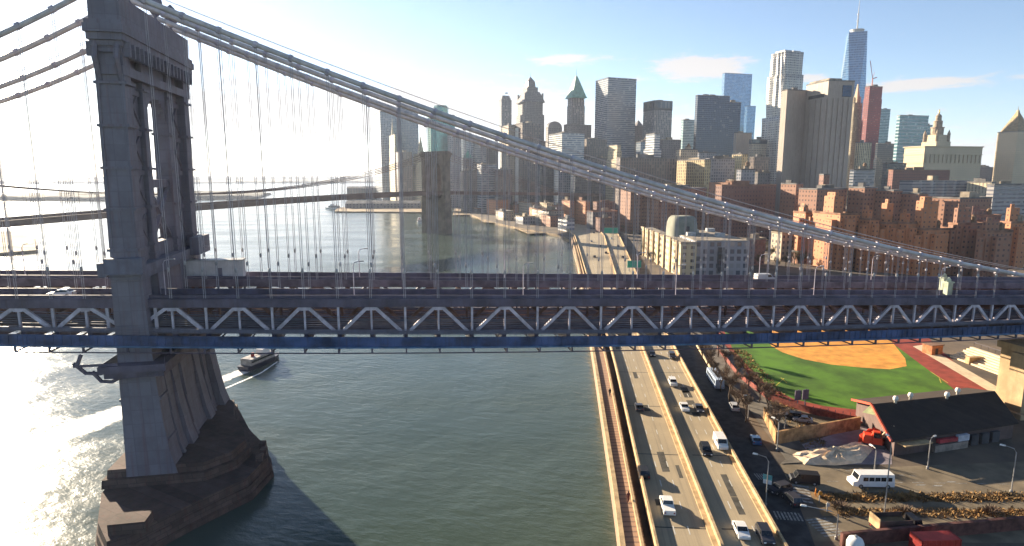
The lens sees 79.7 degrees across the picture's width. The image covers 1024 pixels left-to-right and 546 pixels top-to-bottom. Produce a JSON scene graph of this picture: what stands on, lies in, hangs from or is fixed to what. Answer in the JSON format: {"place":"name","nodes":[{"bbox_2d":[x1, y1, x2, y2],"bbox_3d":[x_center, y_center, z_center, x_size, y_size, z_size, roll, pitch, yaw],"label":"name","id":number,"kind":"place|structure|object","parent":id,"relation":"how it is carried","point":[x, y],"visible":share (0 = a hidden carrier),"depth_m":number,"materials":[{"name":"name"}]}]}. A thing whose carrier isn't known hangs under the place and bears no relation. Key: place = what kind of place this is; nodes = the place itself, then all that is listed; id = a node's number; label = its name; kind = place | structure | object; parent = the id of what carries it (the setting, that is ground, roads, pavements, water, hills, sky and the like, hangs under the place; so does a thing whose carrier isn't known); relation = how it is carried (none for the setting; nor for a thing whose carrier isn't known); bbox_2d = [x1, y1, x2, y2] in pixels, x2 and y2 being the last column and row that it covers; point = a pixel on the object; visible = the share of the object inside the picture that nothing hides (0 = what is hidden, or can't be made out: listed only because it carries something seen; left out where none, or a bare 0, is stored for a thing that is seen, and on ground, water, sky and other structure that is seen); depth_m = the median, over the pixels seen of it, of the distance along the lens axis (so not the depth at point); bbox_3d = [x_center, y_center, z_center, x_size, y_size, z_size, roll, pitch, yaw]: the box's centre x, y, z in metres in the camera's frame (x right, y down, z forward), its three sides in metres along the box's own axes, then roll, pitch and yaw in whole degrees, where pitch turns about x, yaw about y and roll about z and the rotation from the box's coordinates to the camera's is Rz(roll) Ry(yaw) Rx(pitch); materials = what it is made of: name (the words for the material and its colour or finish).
{"place":"outdoors","nodes":[
{"label":"outdoors","id":0,"kind":"place"},
{"bbox_2d":[0,231,37,255],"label":"brooklyn ground","id":1,"kind":"structure","parent":0,"point":[19,240],"depth_m":525.87,"materials":[{"name":"concrete"}]},
{"bbox_2d":[0,191,270,200],"bbox_3d":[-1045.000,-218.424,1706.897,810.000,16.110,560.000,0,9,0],"label":"island","id":2,"kind":"structure","parent":0,"point":[51,196],"depth_m":1517.76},
{"bbox_2d":[0,179,374,183],"bbox_3d":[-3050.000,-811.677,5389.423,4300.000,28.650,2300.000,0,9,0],"label":"shore hills","id":3,"kind":"structure","parent":0,"point":[91,181],"depth_m":4613.79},
{"bbox_2d":[52,176,374,178],"bbox_3d":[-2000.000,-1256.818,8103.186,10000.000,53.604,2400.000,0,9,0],"label":"shore hills","id":4,"kind":"structure","parent":0,"point":[267,177],"depth_m":7317.79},
{"bbox_2d":[0,177,616,545],"bbox_3d":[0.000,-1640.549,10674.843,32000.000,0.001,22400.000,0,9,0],"label":"river","id":5,"kind":"structure","parent":0,"point":[473,449],"depth_m":151.37,"materials":[{"name":"liquid"}]},
{"bbox_2d":[10,370,246,453],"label":"boat wake","id":6,"kind":"object","parent":5,"relation":"on","point":[89,423],"visible":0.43,"depth_m":148.29,"materials":[{"name":"white liquid"}]},
{"bbox_2d":[237,349,278,371],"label":"ferry","id":7,"kind":"object","parent":5,"relation":"on","point":[251,362],"visible":0.7,"depth_m":193.44,"materials":[{"name":"paint"}]},
{"bbox_2d":[0,151,605,234],"bbox_3d":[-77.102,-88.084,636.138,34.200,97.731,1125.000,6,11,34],"label":"stone bridge","id":8,"kind":"structure","parent":5,"relation":"in","point":[444,192],"depth_m":604.40,"materials":[{"name":"stone"}]},
{"bbox_2d":[335,206,421,212],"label":"pier","id":9,"kind":"structure","parent":5,"relation":"in","point":[382,210],"depth_m":1035.92,"materials":[{"name":"concrete"}]},
{"bbox_2d":[345,200,420,207],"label":"pier shed","id":10,"kind":"structure","parent":9,"relation":"on","point":[385,204],"depth_m":1093.63,"materials":[{"name":"metal"}]},
{"bbox_2d":[0,0,1023,545],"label":"suspension bridge","id":11,"kind":"structure","parent":5,"relation":"on","point":[194,456],"depth_m":122.54,"materials":[{"name":"metal"}]},
{"bbox_2d":[186,258,245,275],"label":"site cabin","id":12,"kind":"object","parent":11,"relation":"on","point":[193,267],"visible":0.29,"depth_m":134.11,"materials":[{"name":"metal"}]},
{"bbox_2d":[0,0,1023,176],"label":"sky","id":13,"kind":"structure","parent":0,"point":[963,59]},
{"bbox_2d":[573,239,645,545],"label":"promenade","id":14,"kind":"structure","parent":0,"point":[630,528],"depth_m":124.37,"materials":[{"name":"concrete"}]},
{"bbox_2d":[573,243,625,545],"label":"sea wall","id":15,"kind":"structure","parent":14,"relation":"on","point":[617,504],"depth_m":121.09,"materials":[{"name":"beige concrete"}]},
{"bbox_2d":[573,237,643,545],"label":"promenade wall","id":16,"kind":"structure","parent":14,"relation":"on","point":[640,536],"depth_m":120.85,"materials":[{"name":"beige concrete"}]},
{"bbox_2d":[516,213,776,545],"bbox_3d":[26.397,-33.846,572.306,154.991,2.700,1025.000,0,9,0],"label":"elevated road","id":17,"kind":"structure","parent":0,"point":[717,496],"depth_m":125.73,"materials":[{"name":"concrete"}]},
{"bbox_2d":[514,213,658,545],"bbox_3d":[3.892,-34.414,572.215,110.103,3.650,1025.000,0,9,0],"label":"parapet wall","id":18,"kind":"structure","parent":17,"relation":"on","point":[647,507],"depth_m":124.25,"materials":[{"name":"beige concrete"}]},
{"bbox_2d":[586,225,718,545],"bbox_3d":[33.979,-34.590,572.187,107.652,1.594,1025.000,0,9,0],"label":"kerb","id":19,"kind":"structure","parent":17,"relation":"on","point":[698,501],"depth_m":120.69,"materials":[{"name":"beige concrete"}]},
{"bbox_2d":[585,224,723,545],"bbox_3d":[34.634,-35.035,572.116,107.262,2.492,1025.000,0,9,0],"label":"median barrier","id":20,"kind":"object","parent":17,"relation":"on","point":[707,509],"visible":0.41,"depth_m":118.91,"materials":[{"name":"beige concrete"}]},
{"bbox_2d":[616,332,745,514],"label":"road patch","id":21,"kind":"object","parent":17,"relation":"on","point":[665,467],"visible":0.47,"depth_m":117.15,"materials":[{"name":"asphalt"}]},
{"bbox_2d":[616,233,781,545],"bbox_3d":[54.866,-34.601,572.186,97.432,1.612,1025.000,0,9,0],"label":"kerb","id":22,"kind":"structure","parent":17,"relation":"on","point":[752,496],"depth_m":118.89,"materials":[{"name":"beige concrete"}]},
{"bbox_2d":[617,233,787,545],"bbox_3d":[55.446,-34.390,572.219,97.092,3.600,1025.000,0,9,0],"label":"parapet wall","id":23,"kind":"structure","parent":17,"relation":"on","point":[764,508],"depth_m":116.78,"materials":[{"name":"beige concrete"}]},
{"bbox_2d":[655,288,814,545],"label":"street","id":24,"kind":"structure","parent":0,"point":[737,429],"depth_m":129.31,"materials":[{"name":"asphalt"}]},
{"bbox_2d":[451,205,1023,545],"bbox_3d":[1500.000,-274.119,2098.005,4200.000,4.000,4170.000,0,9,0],"label":"ground","id":25,"kind":"structure","parent":0,"point":[993,452],"depth_m":139.95,"materials":[{"name":"concrete"}]},
{"bbox_2d":[373,111,401,200],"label":"office tower","id":26,"kind":"structure","parent":25,"relation":"on","point":[383,122],"depth_m":1334.30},
{"bbox_2d":[389,124,396,200],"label":"office tower","id":27,"kind":"structure","parent":25,"relation":"on","point":[392,153],"depth_m":1259.67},
{"bbox_2d":[396,150,412,200],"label":"office tower","id":28,"kind":"structure","parent":25,"relation":"on","point":[407,181],"depth_m":1201.55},
{"bbox_2d":[401,108,418,168],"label":"office tower","id":29,"kind":"structure","parent":25,"relation":"on","point":[410,135],"depth_m":1377.10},
{"bbox_2d":[413,136,423,205],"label":"office tower","id":30,"kind":"structure","parent":25,"relation":"on","point":[417,178],"depth_m":1187.54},
{"bbox_2d":[428,105,454,150],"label":"office tower","id":31,"kind":"structure","parent":25,"relation":"on","point":[439,137],"depth_m":1130.68,"materials":[{"name":"green glass"}]},
{"bbox_2d":[447,134,461,206],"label":"office tower","id":32,"kind":"structure","parent":25,"relation":"on","point":[454,174],"depth_m":1107.86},
{"bbox_2d":[460,166,476,211],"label":"office tower","id":33,"kind":"structure","parent":25,"relation":"on","point":[468,197],"depth_m":976.42,"materials":[{"name":"stone"}]},
{"bbox_2d":[477,163,496,212],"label":"office tower","id":34,"kind":"structure","parent":25,"relation":"on","point":[487,178],"depth_m":955.20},
{"bbox_2d":[499,92,511,168],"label":"office tower","id":35,"kind":"structure","parent":25,"relation":"on","point":[505,110],"depth_m":1297.71,"materials":[{"name":"stone"}]},
{"bbox_2d":[512,121,540,201],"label":"office tower","id":36,"kind":"structure","parent":25,"relation":"on","point":[529,128],"depth_m":1040.57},
{"bbox_2d":[516,77,545,155],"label":"office tower","id":37,"kind":"structure","parent":25,"relation":"on","point":[530,101],"depth_m":1278.47,"materials":[{"name":"stone"}]},
{"bbox_2d":[538,156,554,202],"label":"office tower","id":38,"kind":"structure","parent":25,"relation":"on","point":[549,178],"depth_m":954.22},
{"bbox_2d":[553,162,570,204],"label":"office tower","id":39,"kind":"structure","parent":25,"relation":"on","point":[564,183],"depth_m":925.02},
{"bbox_2d":[549,131,584,167],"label":"office tower","id":40,"kind":"structure","parent":25,"relation":"on","point":[569,140],"depth_m":1048.33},
{"bbox_2d":[565,69,586,124],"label":"office tower","id":41,"kind":"structure","parent":25,"relation":"on","point":[576,96],"depth_m":1219.77,"materials":[{"name":"grey stone"}]},
{"bbox_2d":[584,138,608,160],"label":"office tower","id":42,"kind":"structure","parent":25,"relation":"on","point":[595,147],"depth_m":1081.71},
{"bbox_2d":[605,145,621,200],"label":"office tower","id":43,"kind":"structure","parent":25,"relation":"on","point":[614,152],"depth_m":900.03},
{"bbox_2d":[594,77,636,156],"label":"office tower","id":44,"kind":"structure","parent":25,"relation":"on","point":[615,105],"depth_m":1163.55,"materials":[{"name":"concrete"}]},
{"bbox_2d":[619,185,643,232],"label":"apartment block","id":45,"kind":"structure","parent":25,"relation":"on","point":[628,212],"depth_m":622.20,"materials":[{"name":"brown brick"}]},
{"bbox_2d":[615,154,677,223],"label":"apartment block","id":46,"kind":"structure","parent":25,"relation":"on","point":[662,168],"depth_m":730.86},
{"bbox_2d":[642,100,672,139],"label":"office tower","id":47,"kind":"structure","parent":25,"relation":"on","point":[657,116],"depth_m":1128.39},
{"bbox_2d":[660,137,680,157],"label":"office tower","id":48,"kind":"structure","parent":25,"relation":"on","point":[669,146],"depth_m":1035.11,"materials":[{"name":"stone"}]},
{"bbox_2d":[643,184,706,231],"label":"apartment block","id":49,"kind":"structure","parent":25,"relation":"on","point":[659,211],"depth_m":608.29,"materials":[{"name":"brown brick"}]},
{"bbox_2d":[680,119,693,148],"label":"office tower","id":50,"kind":"structure","parent":25,"relation":"on","point":[687,132],"depth_m":1420.75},
{"bbox_2d":[676,157,710,196],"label":"apartment block","id":51,"kind":"structure","parent":25,"relation":"on","point":[693,172],"depth_m":721.92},
{"bbox_2d":[640,226,749,274],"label":"apartment building","id":52,"kind":"structure","parent":25,"relation":"on","point":[712,250],"depth_m":351.89,"materials":[{"name":"beige concrete"}]},
{"bbox_2d":[666,215,697,236],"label":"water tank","id":53,"kind":"structure","parent":52,"relation":"on","point":[684,225],"depth_m":384.57,"materials":[{"name":"beige concrete"}]},
{"bbox_2d":[693,94,729,155],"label":"office tower","id":54,"kind":"structure","parent":25,"relation":"on","point":[711,119],"depth_m":1138.29,"materials":[{"name":"grey glass"}]},
{"bbox_2d":[705,156,734,181],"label":"apartment block","id":55,"kind":"structure","parent":25,"relation":"on","point":[722,168],"depth_m":745.16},
{"bbox_2d":[727,100,740,156],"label":"office tower","id":56,"kind":"structure","parent":25,"relation":"on","point":[734,116],"depth_m":1164.65,"materials":[{"name":"grey glass"}]},
{"bbox_2d":[721,73,751,130],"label":"office tower","id":57,"kind":"structure","parent":25,"relation":"on","point":[737,87],"depth_m":1655.42,"materials":[{"name":"blue glass"}]},
{"bbox_2d":[733,131,751,153],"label":"office tower","id":58,"kind":"structure","parent":25,"relation":"on","point":[741,141],"depth_m":1042.20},
{"bbox_2d":[714,181,776,236],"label":"apartment block","id":59,"kind":"structure","parent":25,"relation":"on","point":[763,196],"depth_m":566.07,"materials":[{"name":"brick"}]},
{"bbox_2d":[738,234,766,265],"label":"brick house","id":60,"kind":"structure","parent":25,"relation":"on","point":[760,243],"depth_m":396.39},
{"bbox_2d":[770,231,791,260],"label":"brick house","id":61,"kind":"structure","parent":25,"relation":"on","point":[785,245],"depth_m":413.72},
{"bbox_2d":[761,50,803,183],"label":"rippled tower","id":62,"kind":"structure","parent":25,"relation":"on","point":[786,69],"depth_m":958.24,"materials":[{"name":"metal"}]},
{"bbox_2d":[774,87,806,216],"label":"slab tower","id":63,"kind":"structure","parent":25,"relation":"on","point":[791,127],"depth_m":694.38,"materials":[{"name":"concrete"}]},
{"bbox_2d":[779,180,803,220],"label":"apartment block","id":64,"kind":"structure","parent":25,"relation":"on","point":[789,193],"depth_m":548.36,"materials":[{"name":"brown brick"}]},
{"bbox_2d":[791,203,811,263],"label":"apartment block","id":65,"kind":"structure","parent":25,"relation":"on","point":[803,212],"depth_m":402.67,"materials":[{"name":"orange brick"}]},
{"bbox_2d":[763,407,860,443],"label":"retaining wall","id":66,"kind":"structure","parent":25,"relation":"on","point":[818,430],"depth_m":136.34,"materials":[{"name":"concrete"}]},
{"bbox_2d":[797,184,847,211],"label":"apartment block","id":67,"kind":"structure","parent":25,"relation":"on","point":[812,199],"depth_m":502.96,"materials":[{"name":"brown brick"}]},
{"bbox_2d":[800,78,854,187],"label":"slab tower","id":68,"kind":"structure","parent":25,"relation":"on","point":[827,123],"depth_m":670.42,"materials":[{"name":"beige stone"}]},
{"bbox_2d":[809,192,860,270],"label":"apartment block","id":69,"kind":"structure","parent":25,"relation":"on","point":[833,214],"depth_m":377.86,"materials":[{"name":"orange brick"}]},
{"bbox_2d":[802,426,891,463],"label":"yard","id":70,"kind":"structure","parent":25,"relation":"on","point":[844,438],"depth_m":132.62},
{"bbox_2d":[792,442,873,464],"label":"covered mound","id":71,"kind":"object","parent":70,"relation":"on","point":[854,452],"visible":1,"depth_m":125.89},
{"bbox_2d":[841,0,866,118],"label":"glass tower","id":72,"kind":"structure","parent":25,"relation":"on","point":[854,61],"depth_m":1515.12,"materials":[{"name":"glass"}]},
{"bbox_2d":[846,84,862,204],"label":"office tower","id":73,"kind":"structure","parent":25,"relation":"on","point":[856,120],"depth_m":1176.06,"materials":[{"name":"stone"}]},
{"bbox_2d":[846,162,874,211],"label":"office tower","id":74,"kind":"structure","parent":25,"relation":"on","point":[863,174],"depth_m":756.37,"materials":[{"name":"grey stone"}]},
{"bbox_2d":[847,183,877,216],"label":"apartment block","id":75,"kind":"structure","parent":25,"relation":"on","point":[861,196],"depth_m":501.09,"materials":[{"name":"brown brick"}]},
{"bbox_2d":[854,140,871,168],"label":"office tower","id":76,"kind":"structure","parent":25,"relation":"on","point":[862,152],"depth_m":887.94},
{"bbox_2d":[855,206,879,271],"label":"apartment block","id":77,"kind":"structure","parent":25,"relation":"on","point":[869,224],"depth_m":368.57,"materials":[{"name":"orange brick"}]},
{"bbox_2d":[860,61,882,168],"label":"office tower","id":78,"kind":"structure","parent":25,"relation":"on","point":[871,113],"depth_m":1153.81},
{"bbox_2d":[727,347,1023,520],"bbox_3d":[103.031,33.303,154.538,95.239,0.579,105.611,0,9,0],"label":"trees","id":79,"kind":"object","parent":25,"relation":"on","point":[923,496],"depth_m":110.39,"materials":[{"name":"plant"}]},
{"bbox_2d":[873,142,893,188],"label":"office tower","id":80,"kind":"structure","parent":25,"relation":"on","point":[884,152],"depth_m":1137.60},
{"bbox_2d":[875,199,899,272],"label":"apartment block","id":81,"kind":"structure","parent":25,"relation":"on","point":[888,228],"depth_m":364.44,"materials":[{"name":"orange brick"}]},
{"bbox_2d":[873,186,902,220],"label":"apartment block","id":82,"kind":"structure","parent":25,"relation":"on","point":[894,196],"depth_m":491.89,"materials":[{"name":"brown brick"}]},
{"bbox_2d":[892,209,917,274],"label":"apartment block","id":83,"kind":"structure","parent":25,"relation":"on","point":[906,232],"depth_m":358.68,"materials":[{"name":"orange brick"}]},
{"bbox_2d":[893,114,928,162],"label":"office tower","id":84,"kind":"structure","parent":25,"relation":"on","point":[910,130],"depth_m":1326.88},
{"bbox_2d":[899,188,928,221],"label":"apartment block","id":85,"kind":"structure","parent":25,"relation":"on","point":[908,200],"depth_m":483.25,"materials":[{"name":"brown brick"}]},
{"bbox_2d":[810,492,1023,516],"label":"verge","id":86,"kind":"structure","parent":25,"relation":"on","point":[821,504],"depth_m":107.99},
{"bbox_2d":[887,167,949,189],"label":"government block","id":87,"kind":"structure","parent":25,"relation":"on","point":[895,177],"depth_m":796.11,"materials":[{"name":"red brick"}]},
{"bbox_2d":[910,196,954,275],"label":"apartment block","id":88,"kind":"structure","parent":25,"relation":"on","point":[932,234],"depth_m":353.26,"materials":[{"name":"orange brick"}]},
{"bbox_2d":[899,176,969,198],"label":"curved apartments","id":89,"kind":"structure","parent":25,"relation":"on","point":[932,185],"depth_m":638.87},
{"bbox_2d":[851,387,1018,455],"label":"sports hall","id":90,"kind":"structure","parent":25,"relation":"on","point":[956,418],"depth_m":134.63,"materials":[{"name":"metal"}]},
{"bbox_2d":[908,530,961,545],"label":"container","id":91,"kind":"object","parent":25,"relation":"on","point":[934,538],"visible":1,"depth_m":93.99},
{"bbox_2d":[903,109,983,180],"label":"civic building","id":92,"kind":"structure","parent":25,"relation":"on","point":[935,150],"depth_m":996.98,"materials":[{"name":"stone"}]},
{"bbox_2d":[913,345,995,391],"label":"walkway","id":93,"kind":"structure","parent":25,"relation":"on","point":[971,376],"depth_m":181.95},
{"bbox_2d":[932,192,992,226],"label":"apartment block","id":94,"kind":"structure","parent":25,"relation":"on","point":[948,205],"depth_m":476.99,"materials":[{"name":"brown brick"}]},
{"bbox_2d":[945,204,982,275],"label":"apartment block","id":95,"kind":"structure","parent":25,"relation":"on","point":[963,234],"depth_m":353.86,"materials":[{"name":"brown brick"}]},
{"bbox_2d":[950,342,999,374],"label":"bleachers","id":96,"kind":"object","parent":25,"relation":"on","point":[982,359],"visible":0.63,"depth_m":188.71,"materials":[{"name":"concrete"}]},
{"bbox_2d":[972,217,1013,276],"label":"apartment block","id":97,"kind":"structure","parent":25,"relation":"on","point":[993,242],"depth_m":340.64,"materials":[{"name":"brown brick"}]},
{"bbox_2d":[986,181,1023,220],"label":"apartment block","id":98,"kind":"structure","parent":25,"relation":"on","point":[1004,194],"depth_m":541.46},
{"bbox_2d":[992,107,1023,183],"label":"courthouse tower","id":99,"kind":"structure","parent":25,"relation":"on","point":[1009,160],"depth_m":1020.74,"materials":[{"name":"stone"}]},
{"bbox_2d":[1000,204,1023,268],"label":"apartment block","id":100,"kind":"structure","parent":25,"relation":"on","point":[1014,221],"depth_m":381.37,"materials":[{"name":"orange brick"}]},
{"bbox_2d":[676,288,805,463],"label":"pavement","id":101,"kind":"structure","parent":0,"point":[787,450],"depth_m":150.89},
{"bbox_2d":[719,331,985,422],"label":"running track","id":102,"kind":"structure","parent":0,"point":[953,378],"depth_m":181.07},
{"bbox_2d":[717,346,855,419],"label":"field fence","id":103,"kind":"object","parent":102,"relation":"on","point":[823,413],"visible":0.56,"depth_m":151.64,"materials":[{"name":"red"}]},
{"bbox_2d":[725,332,952,408],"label":"sports field","id":104,"kind":"structure","parent":102,"relation":"on","point":[831,385],"depth_m":175.71,"materials":[{"name":"plant"}]},
{"bbox_2d":[770,330,906,368],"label":"infield","id":105,"kind":"object","parent":104,"relation":"on","point":[884,356],"visible":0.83,"depth_m":200.34,"materials":[{"name":"soil"}]},
{"bbox_2d":[780,461,1023,492],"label":"side street","id":106,"kind":"structure","parent":0,"point":[997,477],"depth_m":118.18,"materials":[{"name":"asphalt"}]},
{"bbox_2d":[788,469,819,485],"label":"van","id":107,"kind":"object","parent":106,"relation":"on","point":[796,476],"visible":1,"depth_m":115.20,"materials":[{"name":"black paint"}]},
{"bbox_2d":[754,470,986,536],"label":"street marking","id":108,"kind":"object","parent":106,"relation":"on","point":[821,518],"visible":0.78,"depth_m":104.96,"materials":[{"name":"paint"}]},
{"bbox_2d":[847,469,894,488],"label":"shuttle bus","id":109,"kind":"object","parent":106,"relation":"on","point":[860,478],"visible":0.91,"depth_m":113.74,"materials":[{"name":"white paint"}]},
{"bbox_2d":[806,518,1023,542],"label":"street","id":110,"kind":"structure","parent":0,"point":[849,524],"depth_m":100.27,"materials":[{"name":"asphalt"}]},
{"bbox_2d":[869,511,922,528],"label":"flatbed truck","id":111,"kind":"object","parent":110,"relation":"on","point":[884,519],"visible":0.53,"depth_m":99.83,"materials":[{"name":"black paint"}]},
{"bbox_2d":[839,516,1023,545],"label":"brick wall","id":112,"kind":"structure","parent":110,"relation":"on","point":[957,528],"depth_m":98.38,"materials":[{"name":"brick"}]},
{"bbox_2d":[837,501,1023,509],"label":"path","id":113,"kind":"structure","parent":0,"point":[977,504],"depth_m":108.47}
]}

